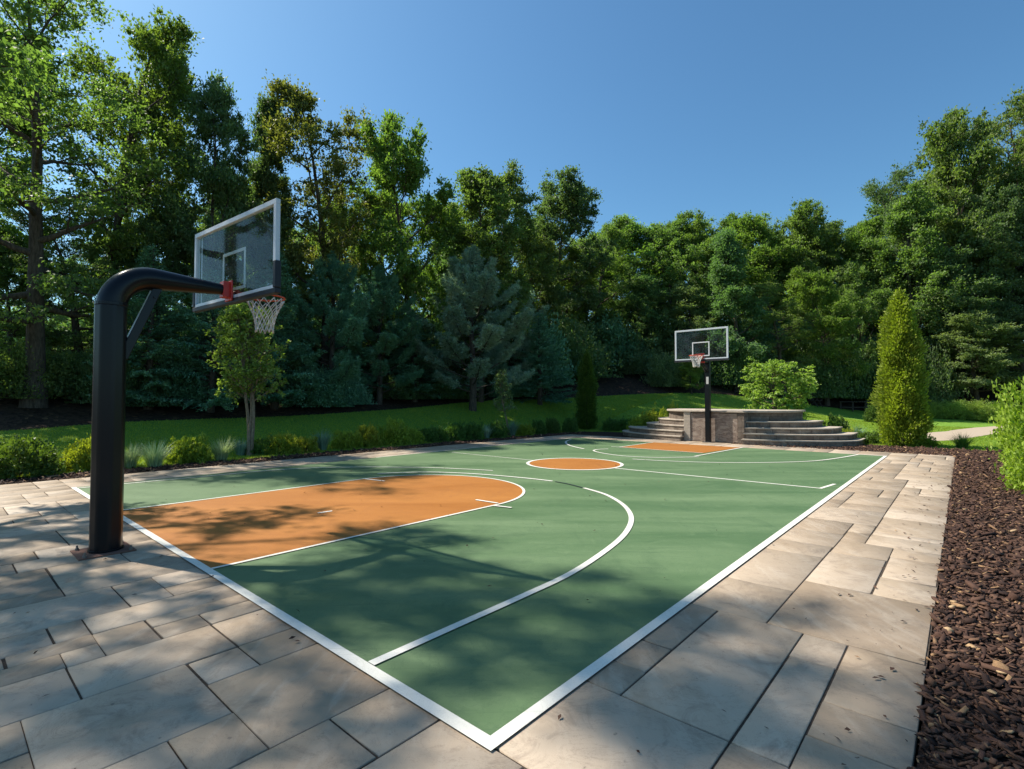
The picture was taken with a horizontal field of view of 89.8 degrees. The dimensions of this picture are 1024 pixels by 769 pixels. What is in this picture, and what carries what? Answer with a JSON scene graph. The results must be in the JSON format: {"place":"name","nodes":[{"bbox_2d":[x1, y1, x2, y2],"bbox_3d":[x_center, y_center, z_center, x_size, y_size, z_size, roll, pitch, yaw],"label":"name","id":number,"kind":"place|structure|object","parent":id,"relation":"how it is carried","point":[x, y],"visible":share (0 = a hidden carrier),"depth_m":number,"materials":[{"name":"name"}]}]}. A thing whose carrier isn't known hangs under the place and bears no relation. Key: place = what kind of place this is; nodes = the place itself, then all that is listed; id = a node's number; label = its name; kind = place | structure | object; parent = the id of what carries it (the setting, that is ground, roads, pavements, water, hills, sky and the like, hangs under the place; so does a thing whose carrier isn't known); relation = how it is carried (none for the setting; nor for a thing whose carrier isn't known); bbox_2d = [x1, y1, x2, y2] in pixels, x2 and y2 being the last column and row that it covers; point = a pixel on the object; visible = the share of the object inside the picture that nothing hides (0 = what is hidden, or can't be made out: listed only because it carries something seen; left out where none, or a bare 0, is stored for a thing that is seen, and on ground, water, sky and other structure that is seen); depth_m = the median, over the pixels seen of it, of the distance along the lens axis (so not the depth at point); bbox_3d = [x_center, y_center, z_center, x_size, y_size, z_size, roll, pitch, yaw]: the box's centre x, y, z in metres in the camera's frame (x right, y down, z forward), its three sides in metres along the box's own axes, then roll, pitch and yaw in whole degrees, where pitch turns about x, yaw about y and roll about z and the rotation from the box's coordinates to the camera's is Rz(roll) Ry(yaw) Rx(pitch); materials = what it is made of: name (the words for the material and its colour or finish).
{"place":"outdoors","nodes":[
{"label":"outdoors","id":0,"kind":"place"},
{"bbox_2d":[0,434,955,768],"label":"paving","id":1,"kind":"structure","parent":0,"point":[176,662],"depth_m":2.97,"materials":[{"name":"stone"}]},
{"bbox_2d":[70,198,284,560],"bbox_3d":[-3.731,-0.148,6.064,1.961,3.745,1.792,1,-2,-19],"label":"basketball hoop","id":2,"kind":"object","parent":1,"relation":"on","point":[114,343],"visible":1,"depth_m":5.27,"materials":[{"name":"black metal"}]},
{"bbox_2d":[72,438,886,750],"bbox_3d":[1.229,1.875,11.482,10.208,0.022,15.622,-1,-2,41],"label":"court surface","id":3,"kind":"object","parent":1,"relation":"on","point":[506,594],"visible":0.99,"depth_m":5.46,"materials":[{"name":"paint"}]},
{"bbox_2d":[674,326,728,442],"bbox_3d":[6.686,0.054,18.019,1.411,4.030,1.487,0,-2,-7],"label":"basketball hoop","id":4,"kind":"object","parent":1,"relation":"on","point":[701,359],"visible":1,"depth_m":18.44,"materials":[{"name":"black metal"}]},
{"bbox_2d":[0,393,1004,478],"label":"lawn","id":5,"kind":"structure","parent":0,"point":[845,413],"depth_m":22.41,"materials":[{"name":"green plant"}]},
{"bbox_2d":[133,439,176,467],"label":"ornamental grass","id":6,"kind":"object","parent":5,"relation":"on","point":[154,458],"depth_m":11.82,"materials":[{"name":"green plant"}]},
{"bbox_2d":[202,302,290,455],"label":"young tree","id":7,"kind":"object","parent":5,"relation":"on","point":[238,323],"visible":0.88,"depth_m":14.23,"materials":[{"name":"green plant"}]},
{"bbox_2d":[262,430,301,454],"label":"boxwood","id":8,"kind":"object","parent":5,"relation":"on","point":[287,443],"visible":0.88,"depth_m":14.45,"materials":[{"name":"green plant"}]},
{"bbox_2d":[331,429,363,449],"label":"shrub","id":9,"kind":"object","parent":5,"relation":"on","point":[349,439],"visible":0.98,"depth_m":16.04,"materials":[{"name":"green plant"}]},
{"bbox_2d":[355,422,382,447],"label":"shrub","id":10,"kind":"object","parent":5,"relation":"on","point":[369,435],"visible":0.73,"depth_m":16.60,"materials":[{"name":"green plant"}]},
{"bbox_2d":[405,244,535,410],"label":"pine tree","id":11,"kind":"object","parent":5,"relation":"on","point":[470,270],"visible":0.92,"depth_m":25.03,"materials":[{"name":"green plant"}]},
{"bbox_2d":[492,368,517,433],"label":"sapling","id":12,"kind":"object","parent":5,"relation":"on","point":[501,379],"visible":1,"depth_m":21.68,"materials":[{"name":"green plant"}]},
{"bbox_2d":[503,313,576,404],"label":"spruce tree","id":13,"kind":"object","parent":5,"relation":"on","point":[543,352],"visible":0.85,"depth_m":28.71,"materials":[{"name":"green plant"}]},
{"bbox_2d":[572,349,598,429],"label":"column evergreen","id":14,"kind":"object","parent":5,"relation":"on","point":[586,412],"depth_m":25.85,"materials":[{"name":"green plant"}]},
{"bbox_2d":[678,358,704,393],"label":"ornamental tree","id":15,"kind":"object","parent":5,"relation":"on","point":[686,368],"visible":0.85,"depth_m":33.00,"materials":[{"name":"green plant"}]},
{"bbox_2d":[737,356,820,419],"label":"ornamental tree","id":16,"kind":"object","parent":5,"relation":"on","point":[775,370],"visible":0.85,"depth_m":22.93,"materials":[{"name":"green plant"}]},
{"bbox_2d":[0,353,1022,766],"bbox_3d":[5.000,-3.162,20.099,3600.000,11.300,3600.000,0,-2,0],"label":"ground","id":17,"kind":"structure","parent":0,"point":[56,413],"depth_m":20.93,"materials":[{"name":"green plant"}]},
{"bbox_2d":[0,13,64,273],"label":"broadleaf tree","id":18,"kind":"object","parent":17,"relation":"on","point":[5,200],"visible":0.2,"depth_m":20.28,"materials":[{"name":"green plant"}]},
{"bbox_2d":[0,28,68,191],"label":"broadleaf tree","id":19,"kind":"object","parent":17,"relation":"on","point":[18,68],"visible":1,"depth_m":9.42,"materials":[{"name":"green plant"}]},
{"bbox_2d":[0,224,71,357],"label":"broadleaf tree","id":20,"kind":"object","parent":17,"relation":"on","point":[6,274],"visible":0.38,"depth_m":18.52,"materials":[{"name":"green plant"}]},
{"bbox_2d":[0,336,79,399],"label":"bush","id":21,"kind":"object","parent":17,"relation":"on","point":[11,386],"visible":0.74,"depth_m":16.24,"materials":[{"name":"green plant"}]},
{"bbox_2d":[2,345,92,395],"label":"bush","id":22,"kind":"object","parent":17,"relation":"on","point":[75,377],"visible":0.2,"depth_m":17.38,"materials":[{"name":"green plant"}]},
{"bbox_2d":[0,205,127,359],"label":"broadleaf tree","id":23,"kind":"object","parent":17,"relation":"on","point":[76,342],"visible":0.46,"depth_m":18.82,"materials":[{"name":"green plant"}]},
{"bbox_2d":[50,237,109,310],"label":"broadleaf tree","id":24,"kind":"object","parent":17,"relation":"on","point":[84,261],"visible":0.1,"depth_m":33.29,"materials":[{"name":"green plant"}]},
{"bbox_2d":[0,0,182,407],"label":"broadleaf tree","id":25,"kind":"object","parent":17,"relation":"on","point":[36,267],"visible":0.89,"depth_m":16.22,"materials":[{"name":"green plant"}]},
{"bbox_2d":[8,4,205,279],"bbox_3d":[-15.399,-7.920,20.957,6.169,15.723,6.181,0,-2,7],"label":"broadleaf tree","id":26,"kind":"object","parent":17,"relation":"on","point":[150,42],"visible":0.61,"depth_m":20.72,"materials":[{"name":"green plant"}]},
{"bbox_2d":[53,338,173,403],"bbox_3d":[-14.147,-0.557,18.440,3.872,2.529,3.298,1,-2,-21],"label":"bush","id":27,"kind":"object","parent":17,"relation":"on","point":[85,398],"visible":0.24,"depth_m":17.58,"materials":[{"name":"green plant"}]},
{"bbox_2d":[88,25,204,269],"bbox_3d":[-16.259,-8.036,22.923,4.464,15.466,4.319,1,-2,-37],"label":"broadleaf tree","id":28,"kind":"object","parent":17,"relation":"on","point":[155,111],"visible":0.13,"depth_m":22.51,"materials":[{"name":"green plant"}]},
{"bbox_2d":[82,243,222,409],"bbox_3d":[-12.975,-2.080,18.568,4.124,5.962,4.200,-1,-2,39],"label":"spruce tree","id":29,"kind":"object","parent":17,"relation":"on","point":[151,333],"visible":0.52,"depth_m":18.20,"materials":[{"name":"green plant"}]},
{"bbox_2d":[102,182,207,362],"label":"broadleaf tree","id":30,"kind":"object","parent":17,"relation":"on","point":[156,229],"visible":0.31,"depth_m":20.50,"materials":[{"name":"green plant"}]},
{"bbox_2d":[126,356,229,406],"bbox_3d":[-12.626,-0.196,19.349,3.727,2.082,3.311,1,-2,-28],"label":"bush","id":31,"kind":"object","parent":17,"relation":"on","point":[192,391],"visible":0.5,"depth_m":18.60,"materials":[{"name":"green plant"}]},
{"bbox_2d":[141,69,265,359],"bbox_3d":[-13.184,-6.709,21.553,4.770,14.168,4.273,-2,-2,45],"label":"broadleaf tree","id":32,"kind":"object","parent":17,"relation":"on","point":[218,179],"visible":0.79,"depth_m":21.40,"materials":[{"name":"green plant"}]},
{"bbox_2d":[126,268,284,412],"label":"spruce tree","id":33,"kind":"object","parent":17,"relation":"on","point":[187,346],"visible":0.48,"depth_m":18.64,"materials":[{"name":"green plant"}]},
{"bbox_2d":[198,159,300,314],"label":"broadleaf tree","id":34,"kind":"object","parent":17,"relation":"on","point":[248,266],"visible":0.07,"depth_m":24.79,"materials":[{"name":"green plant"}]},
{"bbox_2d":[198,252,327,408],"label":"spruce tree","id":35,"kind":"object","parent":17,"relation":"on","point":[283,315],"visible":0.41,"depth_m":20.90,"materials":[{"name":"green plant"}]},
{"bbox_2d":[217,90,320,386],"bbox_3d":[-11.417,-6.713,23.531,3.876,14.360,4.792,0,-2,7],"label":"broadleaf tree","id":36,"kind":"object","parent":17,"relation":"on","point":[259,250],"visible":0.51,"depth_m":23.22,"materials":[{"name":"green plant"}]},
{"bbox_2d":[267,363,360,407],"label":"bush","id":37,"kind":"object","parent":17,"relation":"on","point":[332,395],"visible":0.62,"depth_m":21.60,"materials":[{"name":"green plant"}]},
{"bbox_2d":[251,69,394,370],"bbox_3d":[-9.359,-6.686,24.103,6.234,14.770,6.247,-1,-2,18],"label":"broadleaf tree","id":38,"kind":"object","parent":17,"relation":"on","point":[299,103],"visible":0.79,"depth_m":23.29,"materials":[{"name":"green plant"}]},
{"bbox_2d":[271,251,395,405],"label":"pine tree","id":39,"kind":"object","parent":17,"relation":"on","point":[344,329],"visible":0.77,"depth_m":22.13,"materials":[{"name":"green plant"}]},
{"bbox_2d":[304,365,376,404],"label":"bush","id":40,"kind":"object","parent":17,"relation":"on","point":[355,387],"visible":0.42,"depth_m":23.14,"materials":[{"name":"green plant"}]},
{"bbox_2d":[303,189,385,345],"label":"broadleaf tree","id":41,"kind":"object","parent":17,"relation":"on","point":[370,257],"visible":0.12,"depth_m":26.78,"materials":[{"name":"green plant"}]},
{"bbox_2d":[323,264,423,404],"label":"pine tree","id":42,"kind":"object","parent":17,"relation":"on","point":[382,289],"visible":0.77,"depth_m":23.93,"materials":[{"name":"green plant"}]},
{"bbox_2d":[364,372,428,399],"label":"bush","id":43,"kind":"object","parent":17,"relation":"on","point":[408,391],"visible":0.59,"depth_m":25.20,"materials":[{"name":"green plant"}]},
{"bbox_2d":[336,109,466,382],"bbox_3d":[-5.723,-6.753,27.138,6.875,14.763,6.514,1,-2,-31],"label":"broadleaf tree","id":44,"kind":"object","parent":17,"relation":"on","point":[392,152],"visible":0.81,"depth_m":25.97,"materials":[{"name":"green plant"}]},
{"bbox_2d":[369,308,467,401],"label":"spruce tree","id":45,"kind":"object","parent":17,"relation":"on","point":[419,360],"visible":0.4,"depth_m":25.57,"materials":[{"name":"green plant"}]},
{"bbox_2d":[426,222,482,358],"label":"broadleaf tree","id":46,"kind":"object","parent":17,"relation":"on","point":[443,264],"visible":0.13,"depth_m":30.17,"materials":[{"name":"green plant"}]},
{"bbox_2d":[399,291,530,385],"bbox_3d":[-3.225,-2.819,30.884,9.885,6.012,8.784,-1,-2,31],"label":"bush","id":47,"kind":"object","parent":17,"relation":"on","point":[486,379],"visible":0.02,"depth_m":28.63,"materials":[{"name":"green plant"}]},
{"bbox_2d":[442,162,538,402],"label":"broadleaf tree","id":48,"kind":"object","parent":17,"relation":"on","point":[477,187],"visible":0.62,"depth_m":27.30,"materials":[{"name":"green plant"}]},
{"bbox_2d":[458,158,562,313],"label":"broadleaf tree","id":49,"kind":"object","parent":17,"relation":"on","point":[515,190],"visible":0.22,"depth_m":32.17,"materials":[{"name":"green plant"}]},
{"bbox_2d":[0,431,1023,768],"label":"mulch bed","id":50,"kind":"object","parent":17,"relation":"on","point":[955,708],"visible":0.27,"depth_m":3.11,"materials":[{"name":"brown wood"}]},
{"bbox_2d":[0,429,66,479],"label":"boxwood","id":51,"kind":"object","parent":50,"relation":"on","point":[38,457],"visible":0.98,"depth_m":10.27,"materials":[{"name":"green plant"}]},
{"bbox_2d":[59,434,90,472],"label":"boxwood","id":52,"kind":"object","parent":50,"relation":"on","point":[78,459],"visible":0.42,"depth_m":11.04,"materials":[{"name":"green plant"}]},
{"bbox_2d":[163,432,212,464],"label":"shrub","id":53,"kind":"object","parent":50,"relation":"on","point":[187,449],"visible":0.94,"depth_m":12.53,"materials":[{"name":"green plant"}]},
{"bbox_2d":[378,415,413,445],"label":"boxwood","id":54,"kind":"object","parent":50,"relation":"on","point":[395,432],"visible":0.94,"depth_m":17.30,"materials":[{"name":"green plant"}]},
{"bbox_2d":[622,408,865,446],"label":"stone terrace","id":55,"kind":"structure","parent":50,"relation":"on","point":[766,427],"depth_m":18.11,"materials":[{"name":"grey stone"}]},
{"bbox_2d":[982,376,1023,493],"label":"shrub","id":56,"kind":"object","parent":50,"relation":"on","point":[1010,434],"visible":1,"depth_m":8.85,"materials":[{"name":"green plant"}]},
{"bbox_2d":[478,280,548,379],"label":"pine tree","id":57,"kind":"object","parent":17,"relation":"on","point":[525,365],"visible":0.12,"depth_m":28.88,"materials":[{"name":"green plant"}]},
{"bbox_2d":[456,302,580,385],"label":"spruce tree","id":58,"kind":"object","parent":17,"relation":"on","point":[561,343],"visible":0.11,"depth_m":31.27,"materials":[{"name":"green plant"}]},
{"bbox_2d":[498,231,565,335],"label":"broadleaf tree","id":59,"kind":"object","parent":17,"relation":"on","point":[543,246],"visible":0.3,"depth_m":33.26,"materials":[{"name":"green plant"}]},
{"bbox_2d":[533,245,602,342],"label":"broadleaf tree","id":60,"kind":"object","parent":17,"relation":"on","point":[572,252],"visible":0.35,"depth_m":36.66,"materials":[{"name":"green plant"}]},
{"bbox_2d":[522,164,618,330],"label":"broadleaf tree","id":61,"kind":"object","parent":17,"relation":"on","point":[572,200],"visible":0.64,"depth_m":35.06,"materials":[{"name":"green plant"}]},
{"bbox_2d":[536,303,622,378],"bbox_3d":[2.886,-3.068,36.271,9.822,5.394,8.727,0,-2,-7],"label":"bush","id":62,"kind":"object","parent":17,"relation":"on","point":[576,347],"visible":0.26,"depth_m":34.15,"materials":[{"name":"green plant"}]},
{"bbox_2d":[562,278,622,349],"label":"broadleaf tree","id":63,"kind":"object","parent":17,"relation":"on","point":[594,318],"visible":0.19,"depth_m":37.98,"materials":[{"name":"green plant"}]},
{"bbox_2d":[566,215,642,325],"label":"broadleaf tree","id":64,"kind":"object","parent":17,"relation":"on","point":[610,230],"visible":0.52,"depth_m":39.77,"materials":[{"name":"green plant"}]},
{"bbox_2d":[576,312,659,366],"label":"bush","id":65,"kind":"object","parent":17,"relation":"on","point":[614,329],"visible":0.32,"depth_m":37.37,"materials":[{"name":"green plant"}]},
{"bbox_2d":[594,213,684,323],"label":"broadleaf tree","id":66,"kind":"object","parent":17,"relation":"on","point":[636,241],"visible":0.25,"depth_m":42.98,"materials":[{"name":"green plant"}]},
{"bbox_2d":[614,339,666,374],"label":"bush","id":67,"kind":"object","parent":17,"relation":"on","point":[642,367],"visible":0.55,"depth_m":37.04,"materials":[{"name":"green plant"}]},
{"bbox_2d":[614,271,671,350],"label":"broadleaf tree","id":68,"kind":"object","parent":17,"relation":"on","point":[644,296],"visible":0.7,"depth_m":38.25,"materials":[{"name":"green plant"}]},
{"bbox_2d":[607,307,693,363],"bbox_3d":[10.142,-3.764,41.076,9.120,4.821,10.264,-2,-2,43],"label":"bush","id":69,"kind":"object","parent":17,"relation":"on","point":[656,334],"visible":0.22,"depth_m":38.32,"materials":[{"name":"green plant"}]},
{"bbox_2d":[639,347,696,387],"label":"bush","id":70,"kind":"object","parent":17,"relation":"on","point":[666,370],"visible":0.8,"depth_m":34.27,"materials":[{"name":"green plant"}]},
{"bbox_2d":[623,217,715,332],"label":"broadleaf tree","id":71,"kind":"object","parent":17,"relation":"on","point":[661,234],"visible":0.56,"depth_m":40.86,"materials":[{"name":"green plant"}]},
{"bbox_2d":[648,280,723,358],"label":"broadleaf tree","id":72,"kind":"object","parent":17,"relation":"on","point":[682,292],"visible":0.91,"depth_m":37.99,"materials":[{"name":"green plant"}]},
{"bbox_2d":[659,207,743,332],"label":"broadleaf tree","id":73,"kind":"object","parent":17,"relation":"on","point":[694,229],"visible":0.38,"depth_m":41.95,"materials":[{"name":"green plant"}]},
{"bbox_2d":[693,332,754,385],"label":"bush","id":74,"kind":"object","parent":17,"relation":"on","point":[717,373],"visible":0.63,"depth_m":35.74,"materials":[{"name":"green plant"}]},
{"bbox_2d":[693,226,783,391],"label":"broadleaf tree","id":75,"kind":"object","parent":17,"relation":"on","point":[726,278],"visible":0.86,"depth_m":35.97,"materials":[{"name":"green plant"}]},
{"bbox_2d":[717,210,814,334],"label":"broadleaf tree","id":76,"kind":"object","parent":17,"relation":"on","point":[753,232],"visible":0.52,"depth_m":43.05,"materials":[{"name":"green plant"}]},
{"bbox_2d":[738,279,819,397],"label":"broadleaf tree","id":77,"kind":"object","parent":17,"relation":"on","point":[758,288],"visible":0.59,"depth_m":35.61,"materials":[{"name":"green plant"}]},
{"bbox_2d":[767,197,846,335],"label":"broadleaf tree","id":78,"kind":"object","parent":17,"relation":"on","point":[798,224],"visible":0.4,"depth_m":41.89,"materials":[{"name":"green plant"}]},
{"bbox_2d":[766,325,858,398],"bbox_3d":[21.755,-1.724,38.203,6.695,5.584,5.949,0,-2,15],"label":"bush","id":79,"kind":"object","parent":17,"relation":"on","point":[832,379],"visible":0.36,"depth_m":36.36,"materials":[{"name":"green plant"}]},
{"bbox_2d":[780,265,875,405],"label":"broadleaf tree","id":80,"kind":"object","parent":17,"relation":"on","point":[810,285],"visible":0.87,"depth_m":35.93,"materials":[{"name":"green plant"}]},
{"bbox_2d":[784,218,877,337],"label":"broadleaf tree","id":81,"kind":"object","parent":17,"relation":"on","point":[836,257],"visible":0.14,"depth_m":42.52,"materials":[{"name":"green plant"}]},
{"bbox_2d":[816,316,879,399],"bbox_3d":[25.685,-1.864,39.741,5.948,6.169,6.983,-1,-2,37],"label":"bush","id":82,"kind":"object","parent":17,"relation":"on","point":[861,391],"visible":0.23,"depth_m":37.67,"materials":[{"name":"green plant"}]},
{"bbox_2d":[821,258,895,392],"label":"broadleaf tree","id":83,"kind":"object","parent":17,"relation":"on","point":[850,284],"visible":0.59,"depth_m":38.68,"materials":[{"name":"green plant"}]},
{"bbox_2d":[835,213,901,339],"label":"broadleaf tree","id":84,"kind":"object","parent":17,"relation":"on","point":[867,227],"visible":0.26,"depth_m":41.11,"materials":[{"name":"green plant"}]},
{"bbox_2d":[867,287,937,446],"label":"column evergreen","id":85,"kind":"object","parent":17,"relation":"on","point":[903,416],"depth_m":16.90,"materials":[{"name":"green plant"}]},
{"bbox_2d":[857,160,952,337],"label":"broadleaf tree","id":86,"kind":"object","parent":17,"relation":"on","point":[875,190],"visible":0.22,"depth_m":41.39,"materials":[{"name":"green plant"}]},
{"bbox_2d":[854,179,975,398],"bbox_3d":[30.706,-6.841,38.409,6.862,16.578,7.661,1,-2,-23],"label":"broadleaf tree","id":87,"kind":"object","parent":17,"relation":"on","point":[904,215],"visible":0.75,"depth_m":37.57,"materials":[{"name":"green plant"}]},
{"bbox_2d":[877,335,971,404],"bbox_3d":[29.128,-0.978,36.839,5.299,5.670,6.221,0,-2,14],"label":"bush","id":88,"kind":"object","parent":17,"relation":"on","point":[940,388],"visible":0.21,"depth_m":35.40,"materials":[{"name":"green plant"}]},
{"bbox_2d":[928,398,984,418],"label":"bush","id":89,"kind":"object","parent":17,"relation":"on","point":[950,405],"visible":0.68,"depth_m":33.42,"materials":[{"name":"green plant"}]},
{"bbox_2d":[897,244,1023,398],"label":"tree","id":90,"kind":"object","parent":17,"relation":"on","point":[957,258],"visible":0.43,"depth_m":36.24,"materials":[{"name":"green plant"}]},
{"bbox_2d":[900,104,1023,384],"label":"broadleaf tree","id":91,"kind":"object","parent":17,"relation":"on","point":[942,144],"visible":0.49,"depth_m":38.62,"materials":[{"name":"green plant"}]},
{"bbox_2d":[925,182,1023,393],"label":"broadleaf tree","id":92,"kind":"object","parent":17,"relation":"on","point":[1008,231],"visible":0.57,"depth_m":36.61,"materials":[{"name":"green plant"}]},
{"bbox_2d":[926,309,1023,402],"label":"broadleaf tree","id":93,"kind":"object","parent":17,"relation":"on","point":[963,323],"visible":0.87,"depth_m":34.57,"materials":[{"name":"green plant"}]},
{"bbox_2d":[946,84,1023,303],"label":"broadleaf tree","id":94,"kind":"object","parent":17,"relation":"on","point":[1011,125],"visible":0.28,"depth_m":40.48,"materials":[{"name":"green plant"}]},
{"bbox_2d":[950,210,1023,389],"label":"broadleaf tree","id":95,"kind":"object","parent":17,"relation":"on","point":[1019,260],"visible":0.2,"depth_m":37.20,"materials":[{"name":"green plant"}]},
{"bbox_2d":[952,306,1023,383],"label":"broadleaf tree","id":96,"kind":"object","parent":17,"relation":"on","point":[1014,370],"visible":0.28,"depth_m":35.34,"materials":[{"name":"green plant"}]},
{"bbox_2d":[0,0,1023,324],"label":"sky","id":97,"kind":"structure","parent":0,"point":[666,108],"materials":[{"name":"blue"}]},
{"bbox_2d":[927,426,1001,440],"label":"path","id":98,"kind":"structure","parent":0,"point":[968,432],"depth_m":22.81,"materials":[{"name":"beige stone"}]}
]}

